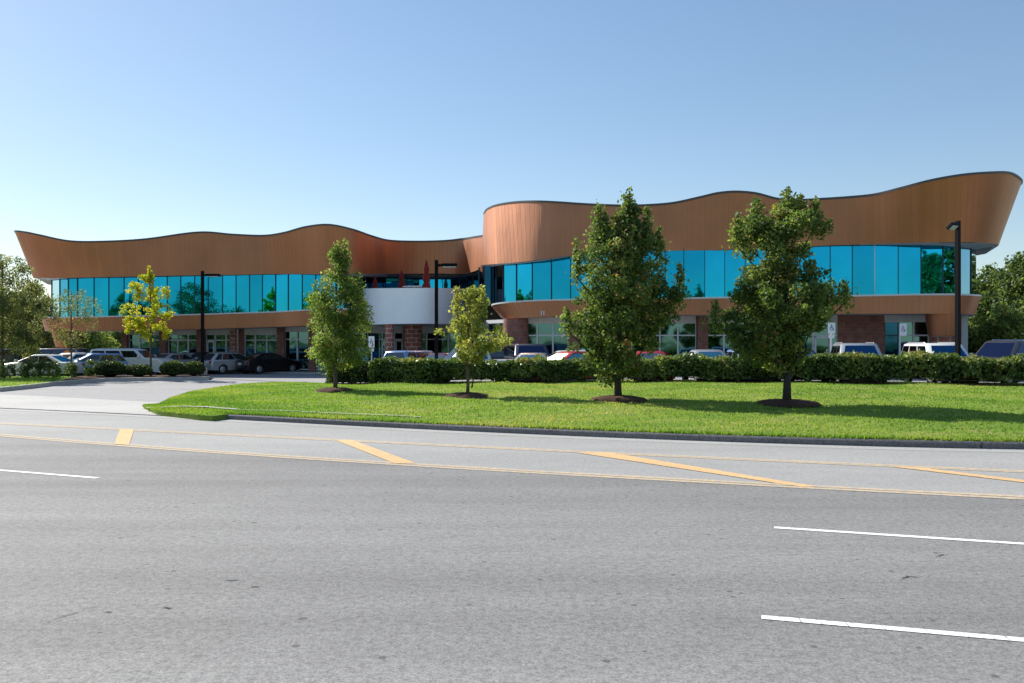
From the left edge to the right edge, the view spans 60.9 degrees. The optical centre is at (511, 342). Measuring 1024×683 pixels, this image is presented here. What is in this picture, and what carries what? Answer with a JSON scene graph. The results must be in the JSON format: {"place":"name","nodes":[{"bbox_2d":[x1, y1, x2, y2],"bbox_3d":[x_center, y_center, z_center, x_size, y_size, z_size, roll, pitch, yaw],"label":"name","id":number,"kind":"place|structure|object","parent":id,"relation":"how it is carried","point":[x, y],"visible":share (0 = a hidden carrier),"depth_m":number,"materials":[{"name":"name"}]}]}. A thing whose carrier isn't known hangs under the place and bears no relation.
{"place":"outdoors","nodes":[
{"label":"outdoors","id":0,"kind":"place"},
{"bbox_2d":[0,394,159,414],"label":"apron","id":1,"kind":"object","parent":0,"point":[64,404],"visible":0.67,"depth_m":29.23,"materials":[{"name":"concrete"}]},
{"bbox_2d":[0,375,209,386],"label":"planting island","id":2,"kind":"structure","parent":0,"point":[80,377],"depth_m":50.22,"materials":[{"name":"green plant"}]},
{"bbox_2d":[0,254,52,375],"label":"honey locust","id":3,"kind":"object","parent":2,"relation":"on","point":[20,333],"visible":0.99,"depth_m":50.28,"materials":[{"name":"green plant"}]},
{"bbox_2d":[0,375,65,386],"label":"grass","id":4,"kind":"structure","parent":2,"relation":"on","point":[33,381],"depth_m":45.56,"materials":[{"name":"green plant"}]},
{"bbox_2d":[42,288,104,374],"bbox_3d":[-25.891,-0.588,51.355,3.544,5.480,3.569,0,0,0],"label":"honey locust","id":5,"kind":"object","parent":2,"relation":"on","point":[70,342],"visible":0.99,"depth_m":51.31,"materials":[{"name":"green plant"}]},
{"bbox_2d":[91,360,127,376],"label":"round bush","id":6,"kind":"object","parent":2,"relation":"on","point":[110,368],"visible":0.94,"depth_m":51.02,"materials":[{"name":"green plant"}]},
{"bbox_2d":[124,364,153,375],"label":"round bush","id":7,"kind":"object","parent":2,"relation":"on","point":[138,370],"visible":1,"depth_m":51.34,"materials":[{"name":"green plant"}]},
{"bbox_2d":[118,265,174,375],"bbox_3d":[-21.905,-1.267,52.659,2.834,6.875,3.160,0,0,31],"label":"ornamental tree","id":8,"kind":"object","parent":2,"relation":"on","point":[138,324],"visible":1,"depth_m":52.38,"materials":[{"name":"yellow plant"}]},
{"bbox_2d":[159,360,184,375],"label":"round bush","id":9,"kind":"object","parent":2,"relation":"on","point":[173,368],"visible":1,"depth_m":51.96,"materials":[{"name":"green plant"}]},
{"bbox_2d":[184,361,205,375],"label":"round bush","id":10,"kind":"object","parent":2,"relation":"on","point":[193,368],"visible":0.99,"depth_m":52.59,"materials":[{"name":"green plant"}]},
{"bbox_2d":[198,271,220,374],"bbox_3d":[-18.654,-1.061,53.600,1.335,6.722,0.560,0,0,0],"label":"lamp post","id":11,"kind":"object","parent":2,"relation":"on","point":[202,312],"visible":0.65,"depth_m":53.52,"materials":[{"name":"black metal"}]},
{"bbox_2d":[0,373,1022,415],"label":"parking lot","id":12,"kind":"structure","parent":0,"point":[152,391],"depth_m":42.30,"materials":[{"name":"grey asphalt"}]},
{"bbox_2d":[7,281,54,348],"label":"woodland tree","id":13,"kind":"object","parent":12,"relation":"on","point":[49,340],"visible":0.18,"depth_m":83.28,"materials":[{"name":"green plant"}]},
{"bbox_2d":[4,354,84,375],"bbox_3d":[-28.980,1.425,53.500,4.766,1.450,2.160,0,0,4],"label":"parked car","id":14,"kind":"object","parent":12,"relation":"on","point":[62,360],"visible":0.32,"depth_m":52.74,"materials":[{"name":"white paint"}]},
{"bbox_2d":[41,348,89,354],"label":"parked car","id":15,"kind":"object","parent":12,"relation":"on","point":[58,351],"visible":0.06,"depth_m":58.35,"materials":[{"name":"white paint"}]},
{"bbox_2d":[67,353,127,375],"bbox_3d":[-26.589,1.400,55.202,4.416,1.500,2.120,0,0,-35],"label":"parked car","id":16,"kind":"object","parent":12,"relation":"on","point":[99,357],"visible":0.21,"depth_m":54.86,"materials":[{"name":"blue paint"}]},
{"bbox_2d":[79,332,120,351],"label":"woodland tree","id":17,"kind":"object","parent":12,"relation":"on","point":[94,340],"visible":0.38,"depth_m":86.96,"materials":[{"name":"green plant"}]},
{"bbox_2d":[0,377,208,391],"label":"island kerb","id":18,"kind":"structure","parent":12,"relation":"on","point":[34,385],"depth_m":47.48,"materials":[{"name":"concrete"}]},
{"bbox_2d":[90,348,172,374],"bbox_3d":[-24.696,1.252,56.600,5.116,1.796,2.340,0,0,4],"label":"parked car","id":19,"kind":"object","parent":12,"relation":"on","point":[135,356],"visible":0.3,"depth_m":55.74,"materials":[{"name":"white paint"}]},
{"bbox_2d":[153,353,197,373],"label":"parked car","id":20,"kind":"object","parent":12,"relation":"on","point":[182,358],"visible":0.16,"depth_m":59.80,"materials":[{"name":"silver paint"}]},
{"bbox_2d":[198,352,253,373],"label":"parked car","id":21,"kind":"object","parent":12,"relation":"on","point":[221,362],"visible":0.48,"depth_m":59.99,"materials":[{"name":"silver paint"}]},
{"bbox_2d":[235,353,300,373],"bbox_3d":[-17.285,1.425,61.997,2.160,1.450,4.766,0,0,40],"label":"parked car","id":22,"kind":"object","parent":12,"relation":"on","point":[258,363],"visible":0.96,"depth_m":60.96,"materials":[{"name":"black paint"}]},
{"bbox_2d":[382,350,433,358],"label":"parked car","id":23,"kind":"object","parent":12,"relation":"on","point":[418,354],"visible":0.08,"depth_m":48.75,"materials":[{"name":"blue paint"}]},
{"bbox_2d":[435,260,457,358],"bbox_3d":[-3.429,-0.969,44.000,1.335,6.421,0.560,0,0,0],"label":"lamp post","id":24,"kind":"object","parent":12,"relation":"on","point":[436,296],"visible":0.54,"depth_m":43.91,"materials":[{"name":"black metal"}]},
{"bbox_2d":[14,171,1022,370],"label":"office building","id":25,"kind":"structure","parent":12,"relation":"on","point":[890,254],"depth_m":53.16,"materials":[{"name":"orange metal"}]},
{"bbox_2d":[51,279,58,316],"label":"window","id":26,"kind":"structure","parent":25,"relation":"in","point":[54,283],"depth_m":65.87,"materials":[{"name":"blue glass"}]},
{"bbox_2d":[77,278,92,315],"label":"window","id":27,"kind":"structure","parent":25,"relation":"in","point":[86,283],"depth_m":63.39,"materials":[{"name":"blue glass"}]},
{"bbox_2d":[93,278,107,315],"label":"window","id":28,"kind":"structure","parent":25,"relation":"in","point":[100,285],"depth_m":63.15,"materials":[{"name":"blue glass"}]},
{"bbox_2d":[108,277,122,315],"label":"window","id":29,"kind":"structure","parent":25,"relation":"in","point":[115,284],"depth_m":63.04,"materials":[{"name":"blue glass"}]},
{"bbox_2d":[123,277,137,314],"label":"window","id":30,"kind":"structure","parent":25,"relation":"in","point":[128,298],"depth_m":62.93,"materials":[{"name":"blue glass"}]},
{"bbox_2d":[129,335,158,355],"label":"storefront window","id":31,"kind":"structure","parent":25,"relation":"in","point":[135,341],"depth_m":64.46,"materials":[{"name":"clear glass"}]},
{"bbox_2d":[153,276,166,314],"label":"window","id":32,"kind":"structure","parent":25,"relation":"in","point":[159,281],"depth_m":62.72,"materials":[{"name":"blue glass"}]},
{"bbox_2d":[167,276,179,313],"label":"window","id":33,"kind":"structure","parent":25,"relation":"in","point":[173,282],"depth_m":62.64,"materials":[{"name":"blue glass"}]},
{"bbox_2d":[168,335,195,352],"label":"storefront window","id":34,"kind":"structure","parent":25,"relation":"in","point":[176,343],"depth_m":64.35,"materials":[{"name":"clear glass"}]},
{"bbox_2d":[180,276,193,313],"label":"window","id":35,"kind":"structure","parent":25,"relation":"in","point":[186,282],"depth_m":62.55,"materials":[{"name":"blue glass"}]},
{"bbox_2d":[194,276,207,313],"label":"window","id":36,"kind":"structure","parent":25,"relation":"in","point":[197,279],"depth_m":62.47,"materials":[{"name":"blue glass"}]},
{"bbox_2d":[208,275,221,312],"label":"window","id":37,"kind":"structure","parent":25,"relation":"in","point":[214,283],"depth_m":62.40,"materials":[{"name":"blue glass"}]},
{"bbox_2d":[215,335,229,351],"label":"storefront window","id":38,"kind":"structure","parent":25,"relation":"in","point":[222,342],"depth_m":64.25,"materials":[{"name":"clear glass"}]},
{"bbox_2d":[222,275,234,312],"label":"window","id":39,"kind":"structure","parent":25,"relation":"in","point":[228,281],"depth_m":62.34,"materials":[{"name":"blue glass"}]},
{"bbox_2d":[235,275,248,312],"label":"window","id":40,"kind":"structure","parent":25,"relation":"in","point":[241,281],"depth_m":62.26,"materials":[{"name":"blue glass"}]},
{"bbox_2d":[249,275,261,311],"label":"window","id":41,"kind":"structure","parent":25,"relation":"in","point":[255,281],"depth_m":62.15,"materials":[{"name":"blue glass"}]},
{"bbox_2d":[245,335,276,370],"bbox_3d":[-18.347,0.731,63.948,2.622,2.617,0.150,0,0,8],"label":"storefront window","id":42,"kind":"structure","parent":25,"relation":"in","point":[253,343],"depth_m":63.97,"materials":[{"name":"clear glass"}]},
{"bbox_2d":[262,274,274,311],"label":"window","id":43,"kind":"structure","parent":25,"relation":"in","point":[268,280],"depth_m":62.05,"materials":[{"name":"blue glass"}]},
{"bbox_2d":[275,274,287,310],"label":"window","id":44,"kind":"structure","parent":25,"relation":"in","point":[281,280],"depth_m":61.76,"materials":[{"name":"blue glass"}]},
{"bbox_2d":[288,274,301,309],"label":"window","id":45,"kind":"structure","parent":25,"relation":"in","point":[294,280],"depth_m":61.20,"materials":[{"name":"blue glass"}]},
{"bbox_2d":[285,332,307,370],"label":"storefront window","id":46,"kind":"structure","parent":25,"relation":"in","point":[296,343],"depth_m":63.05,"materials":[{"name":"clear glass"}]},
{"bbox_2d":[302,274,314,309],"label":"window","id":47,"kind":"structure","parent":25,"relation":"in","point":[307,280],"depth_m":60.80,"materials":[{"name":"blue glass"}]},
{"bbox_2d":[422,333,434,352],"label":"storefront window","id":48,"kind":"structure","parent":25,"relation":"in","point":[428,339],"depth_m":63.87,"materials":[{"name":"clear glass"}]},
{"bbox_2d":[438,333,460,352],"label":"storefront window","id":49,"kind":"structure","parent":25,"relation":"in","point":[445,345],"depth_m":63.67,"materials":[{"name":"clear glass"}]},
{"bbox_2d":[496,265,502,302],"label":"window","id":50,"kind":"structure","parent":25,"relation":"in","point":[499,269],"depth_m":55.69,"materials":[{"name":"black glass"}]},
{"bbox_2d":[503,264,515,301],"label":"window","id":51,"kind":"structure","parent":25,"relation":"in","point":[509,271],"depth_m":54.64,"materials":[{"name":"blue glass"}]},
{"bbox_2d":[516,262,531,300],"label":"window","id":52,"kind":"structure","parent":25,"relation":"in","point":[523,270],"depth_m":53.64,"materials":[{"name":"blue glass"}]},
{"bbox_2d":[532,259,550,299],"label":"window","id":53,"kind":"structure","parent":25,"relation":"in","point":[541,270],"depth_m":52.86,"materials":[{"name":"blue glass"}]},
{"bbox_2d":[529,323,567,354],"bbox_3d":[2.007,0.317,52.685,2.817,2.963,0.150,0,0,10],"label":"storefront window","id":54,"kind":"structure","parent":25,"relation":"in","point":[549,335],"depth_m":52.66,"materials":[{"name":"clear glass"}]},
{"bbox_2d":[551,256,569,298],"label":"window","id":55,"kind":"structure","parent":25,"relation":"in","point":[560,280],"depth_m":52.21,"materials":[{"name":"blue glass"}]},
{"bbox_2d":[570,255,588,298],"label":"window","id":56,"kind":"structure","parent":25,"relation":"in","point":[573,292],"depth_m":51.80,"materials":[{"name":"blue glass"}]},
{"bbox_2d":[665,251,682,297],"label":"window","id":57,"kind":"structure","parent":25,"relation":"in","point":[676,256],"depth_m":50.08,"materials":[{"name":"blue glass"}]},
{"bbox_2d":[653,323,695,356],"bbox_3d":[9.557,0.277,51.408,2.553,2.825,0.150,0,0,10],"label":"storefront window","id":58,"kind":"structure","parent":25,"relation":"in","point":[678,338],"depth_m":51.36,"materials":[{"name":"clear glass"}]},
{"bbox_2d":[683,248,703,296],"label":"window","id":59,"kind":"structure","parent":25,"relation":"in","point":[693,260],"depth_m":49.75,"materials":[{"name":"blue glass"}]},
{"bbox_2d":[704,250,723,296],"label":"window","id":60,"kind":"structure","parent":25,"relation":"in","point":[713,259],"depth_m":49.49,"materials":[{"name":"blue glass"}]},
{"bbox_2d":[708,323,740,352],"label":"storefront window","id":61,"kind":"structure","parent":25,"relation":"in","point":[718,343],"depth_m":50.96,"materials":[{"name":"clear glass"}]},
{"bbox_2d":[724,250,744,296],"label":"window","id":62,"kind":"structure","parent":25,"relation":"in","point":[731,265],"depth_m":49.26,"materials":[{"name":"blue glass"}]},
{"bbox_2d":[808,246,829,294],"bbox_3d":[16.998,-3.977,48.192,1.143,2.846,0.110,0,0,13],"label":"window","id":63,"kind":"structure","parent":25,"relation":"in","point":[822,253],"depth_m":48.15,"materials":[{"name":"blue glass"}]},
{"bbox_2d":[813,322,830,354],"bbox_3d":[17.718,0.253,49.788,0.948,2.853,0.220,0,0,12],"label":"door","id":64,"kind":"structure","parent":25,"relation":"in","point":[821,341],"depth_m":49.81,"materials":[{"name":"glass"}]},
{"bbox_2d":[830,245,851,294],"bbox_3d":[18.106,-3.978,47.937,1.176,2.844,0.110,0,0,13],"label":"window","id":65,"kind":"structure","parent":25,"relation":"in","point":[840,256],"depth_m":47.92,"materials":[{"name":"blue glass"}]},
{"bbox_2d":[852,245,873,294],"bbox_3d":[19.198,-3.979,47.614,1.148,2.843,0.110,0,0,20],"label":"window","id":66,"kind":"structure","parent":25,"relation":"in","point":[862,255],"depth_m":47.61,"materials":[{"name":"blue glass"}]},
{"bbox_2d":[874,245,897,294],"bbox_3d":[20.275,-3.980,47.214,1.194,2.841,0.110,0,0,21],"label":"window","id":67,"kind":"structure","parent":25,"relation":"in","point":[885,256],"depth_m":47.21,"materials":[{"name":"blue glass"}]},
{"bbox_2d":[885,322,898,354],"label":"storefront window","id":68,"kind":"structure","parent":25,"relation":"in","point":[891,328],"depth_m":49.00,"materials":[{"name":"teal glass"}]},
{"bbox_2d":[898,245,919,293],"bbox_3d":[21.364,-3.981,46.858,1.144,2.839,0.110,0,0,16],"label":"window","id":69,"kind":"structure","parent":25,"relation":"in","point":[908,255],"depth_m":46.85,"materials":[{"name":"blue glass"}]},
{"bbox_2d":[899,322,928,351],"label":"storefront window","id":70,"kind":"structure","parent":25,"relation":"in","point":[916,331],"depth_m":48.67,"materials":[{"name":"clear glass"}]},
{"bbox_2d":[920,245,941,293],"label":"window","id":71,"kind":"structure","parent":25,"relation":"in","point":[930,255],"depth_m":46.74,"materials":[{"name":"blue glass"}]},
{"bbox_2d":[942,246,954,293],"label":"window","id":72,"kind":"structure","parent":25,"relation":"in","point":[948,252],"depth_m":47.06,"materials":[{"name":"blue glass"}]},
{"bbox_2d":[961,247,970,293],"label":"window","id":73,"kind":"structure","parent":25,"relation":"in","point":[965,252],"depth_m":48.39,"materials":[{"name":"blue glass"}]},
{"bbox_2d":[504,344,553,358],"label":"parked car","id":74,"kind":"object","parent":12,"relation":"on","point":[513,351],"visible":0.16,"depth_m":45.16,"materials":[{"name":"grey paint"}]},
{"bbox_2d":[510,353,551,381],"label":"parked car","id":75,"kind":"object","parent":12,"relation":"on","point":[531,355],"visible":0.16,"depth_m":40.41,"materials":[{"name":"beige paint"}]},
{"bbox_2d":[537,351,599,381],"bbox_3d":[2.638,1.147,41.002,4.766,1.500,2.160,0,0,-32],"label":"parked car","id":76,"kind":"object","parent":12,"relation":"on","point":[567,355],"visible":0.12,"depth_m":40.50,"materials":[{"name":"red paint"}]},
{"bbox_2d":[682,349,740,380],"bbox_3d":[8.920,1.054,39.604,2.160,1.500,4.766,0,0,0],"label":"parked car","id":77,"kind":"object","parent":12,"relation":"on","point":[711,352],"visible":0.17,"depth_m":39.14,"materials":[{"name":"silver paint"}]},
{"bbox_2d":[830,342,890,381],"bbox_3d":[15.058,0.882,38.004,2.240,1.816,4.816,0,0,13],"label":"parked car","id":78,"kind":"object","parent":12,"relation":"on","point":[866,347],"visible":0.15,"depth_m":37.23,"materials":[{"name":"silver paint"}]},
{"bbox_2d":[901,342,984,382],"bbox_3d":[18.434,0.882,37.604,2.240,1.816,4.816,0,0,5],"label":"parked car","id":79,"kind":"object","parent":12,"relation":"on","point":[944,347],"visible":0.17,"depth_m":36.89,"materials":[{"name":"white paint"}]},
{"bbox_2d":[968,262,1000,339],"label":"woodland tree","id":80,"kind":"object","parent":12,"relation":"on","point":[984,285],"visible":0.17,"depth_m":69.53,"materials":[{"name":"green plant"}]},
{"bbox_2d":[968,304,1023,352],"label":"woodland tree","id":81,"kind":"object","parent":12,"relation":"on","point":[1003,326],"visible":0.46,"depth_m":55.54,"materials":[{"name":"green plant"}]},
{"bbox_2d":[969,339,1023,382],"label":"parked car","id":82,"kind":"object","parent":12,"relation":"on","point":[997,349],"visible":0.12,"depth_m":36.54,"materials":[{"name":"grey paint"}]},
{"bbox_2d":[981,251,1023,320],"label":"woodland tree","id":83,"kind":"object","parent":12,"relation":"on","point":[1009,285],"visible":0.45,"depth_m":63.70,"materials":[{"name":"green plant"}]},
{"bbox_2d":[0,410,1023,682],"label":"road","id":84,"kind":"structure","parent":0,"point":[150,550],"depth_m":8.48,"materials":[{"name":"grey asphalt"}]},
{"bbox_2d":[0,408,1023,452],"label":"gutter pan","id":85,"kind":"object","parent":84,"relation":"on","point":[738,443],"visible":0.97,"depth_m":19.08,"materials":[{"name":"concrete"}]},
{"bbox_2d":[226,414,1023,448],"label":"kerb","id":86,"kind":"structure","parent":84,"relation":"on","point":[798,440],"depth_m":18.94,"materials":[{"name":"concrete"}]},
{"bbox_2d":[0,0,1023,325],"label":"sky","id":87,"kind":"structure","parent":0,"point":[409,120],"materials":[{"name":"blue"}]},
{"bbox_2d":[142,379,1023,441],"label":"lawn","id":88,"kind":"structure","parent":0,"point":[224,416],"depth_m":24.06,"materials":[{"name":"green plant"}]},
{"bbox_2d":[303,238,375,387],"bbox_3d":[-6.584,-1.000,33.058,2.849,5.956,2.802,0,0,0],"label":"lawn tree","id":89,"kind":"object","parent":88,"relation":"on","point":[325,344],"visible":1,"depth_m":32.75,"materials":[{"name":"green plant"}]},
{"bbox_2d":[434,284,513,391],"bbox_3d":[-1.281,-0.008,29.061,2.702,3.899,2.084,0,0,0],"label":"lawn tree","id":90,"kind":"object","parent":88,"relation":"on","point":[476,312],"visible":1,"depth_m":28.86,"materials":[{"name":"green plant"}]},
{"bbox_2d":[591,395,647,402],"bbox_3d":[3.284,1.705,26.985,1.760,0.184,1.772,0,0,0],"label":"mulch ring","id":91,"kind":"object","parent":88,"relation":"on","point":[621,398],"visible":0.94,"depth_m":26.36,"materials":[{"name":"brown soil"}]},
{"bbox_2d":[556,186,690,395],"bbox_3d":[3.517,-1.478,26.829,3.653,6.775,3.564,0,0,29],"label":"lawn tree","id":92,"kind":"object","parent":88,"relation":"on","point":[605,338],"visible":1,"depth_m":26.49,"materials":[{"name":"green plant"}]},
{"bbox_2d":[331,381,1023,385],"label":"hedge bed","id":93,"kind":"object","parent":88,"relation":"on","point":[750,382],"visible":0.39,"depth_m":36.06,"materials":[{"name":"brown soil"}]},
{"bbox_2d":[325,358,357,383],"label":"box shrub","id":94,"kind":"object","parent":93,"relation":"on","point":[342,377],"visible":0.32,"depth_m":41.47,"materials":[{"name":"green plant"}]},
{"bbox_2d":[347,360,370,383],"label":"box shrub","id":95,"kind":"object","parent":93,"relation":"on","point":[359,374],"visible":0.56,"depth_m":41.14,"materials":[{"name":"green plant"}]},
{"bbox_2d":[367,356,448,383],"bbox_3d":[-4.860,1.294,40.771,3.927,1.407,1.589,0,0,15],"label":"hedge","id":96,"kind":"object","parent":93,"relation":"on","point":[388,369],"visible":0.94,"depth_m":40.29,"materials":[{"name":"green plant"}]},
{"bbox_2d":[436,356,514,382],"bbox_3d":[-1.582,1.201,39.928,3.574,1.181,1.641,0,0,15],"label":"hedge","id":97,"kind":"object","parent":93,"relation":"on","point":[453,367],"visible":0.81,"depth_m":39.48,"materials":[{"name":"green plant"}]},
{"bbox_2d":[504,354,582,380],"bbox_3d":[1.537,1.111,39.140,3.647,1.218,1.634,0,0,14],"label":"hedge","id":98,"kind":"object","parent":93,"relation":"on","point":[546,369],"visible":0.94,"depth_m":38.65,"materials":[{"name":"green plant"}]},
{"bbox_2d":[575,356,655,380],"bbox_3d":[4.603,1.073,38.354,3.610,1.202,1.690,0,0,14],"label":"hedge","id":99,"kind":"object","parent":93,"relation":"on","point":[650,368],"visible":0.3,"depth_m":37.68,"materials":[{"name":"green plant"}]},
{"bbox_2d":[653,351,732,380],"bbox_3d":[7.775,1.003,37.544,3.486,1.291,1.669,0,0,15],"label":"hedge","id":100,"kind":"object","parent":93,"relation":"on","point":[705,366],"visible":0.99,"depth_m":37.03,"materials":[{"name":"green plant"}]},
{"bbox_2d":[729,356,813,380],"bbox_3d":[10.876,0.993,36.712,3.500,1.384,1.678,0,0,15],"label":"hedge","id":101,"kind":"object","parent":93,"relation":"on","point":[746,370],"visible":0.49,"depth_m":36.32,"materials":[{"name":"green plant"}]},
{"bbox_2d":[807,350,887,381],"bbox_3d":[13.769,0.952,35.894,3.157,1.337,1.594,0,0,15],"label":"hedge","id":102,"kind":"object","parent":93,"relation":"on","point":[856,365],"visible":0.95,"depth_m":35.42,"materials":[{"name":"green plant"}]},
{"bbox_2d":[881,348,961,380],"bbox_3d":[16.438,0.895,35.169,3.059,1.381,1.659,0,0,15],"label":"hedge","id":103,"kind":"object","parent":93,"relation":"on","point":[906,366],"visible":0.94,"depth_m":34.68,"materials":[{"name":"green plant"}]},
{"bbox_2d":[958,353,996,381],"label":"hedge","id":104,"kind":"object","parent":93,"relation":"on","point":[981,368],"visible":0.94,"depth_m":34.15,"materials":[{"name":"green plant"}]},
{"bbox_2d":[993,353,1023,382],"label":"hedge","id":105,"kind":"object","parent":93,"relation":"on","point":[1009,368],"visible":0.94,"depth_m":33.84,"materials":[{"name":"green plant"}]},
{"bbox_2d":[700,186,858,399],"bbox_3d":[7.797,-1.281,25.123,3.720,6.367,4.022,0,0,41],"label":"lawn tree","id":106,"kind":"object","parent":88,"relation":"on","point":[766,297],"visible":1,"depth_m":24.51,"materials":[{"name":"green plant"}]},
{"bbox_2d":[755,398,820,407],"bbox_3d":[7.925,1.699,24.948,1.882,0.184,1.907,0,0,0],"label":"mulch ring","id":107,"kind":"object","parent":88,"relation":"on","point":[795,403],"visible":0.94,"depth_m":24.38,"materials":[{"name":"brown soil"}]},
{"bbox_2d":[946,221,964,382],"bbox_3d":[18.528,-1.615,36.406,0.915,6.990,0.560,0,0,-32],"label":"lamp post","id":108,"kind":"object","parent":88,"relation":"on","point":[955,226],"visible":0.59,"depth_m":36.42,"materials":[{"name":"black metal"}]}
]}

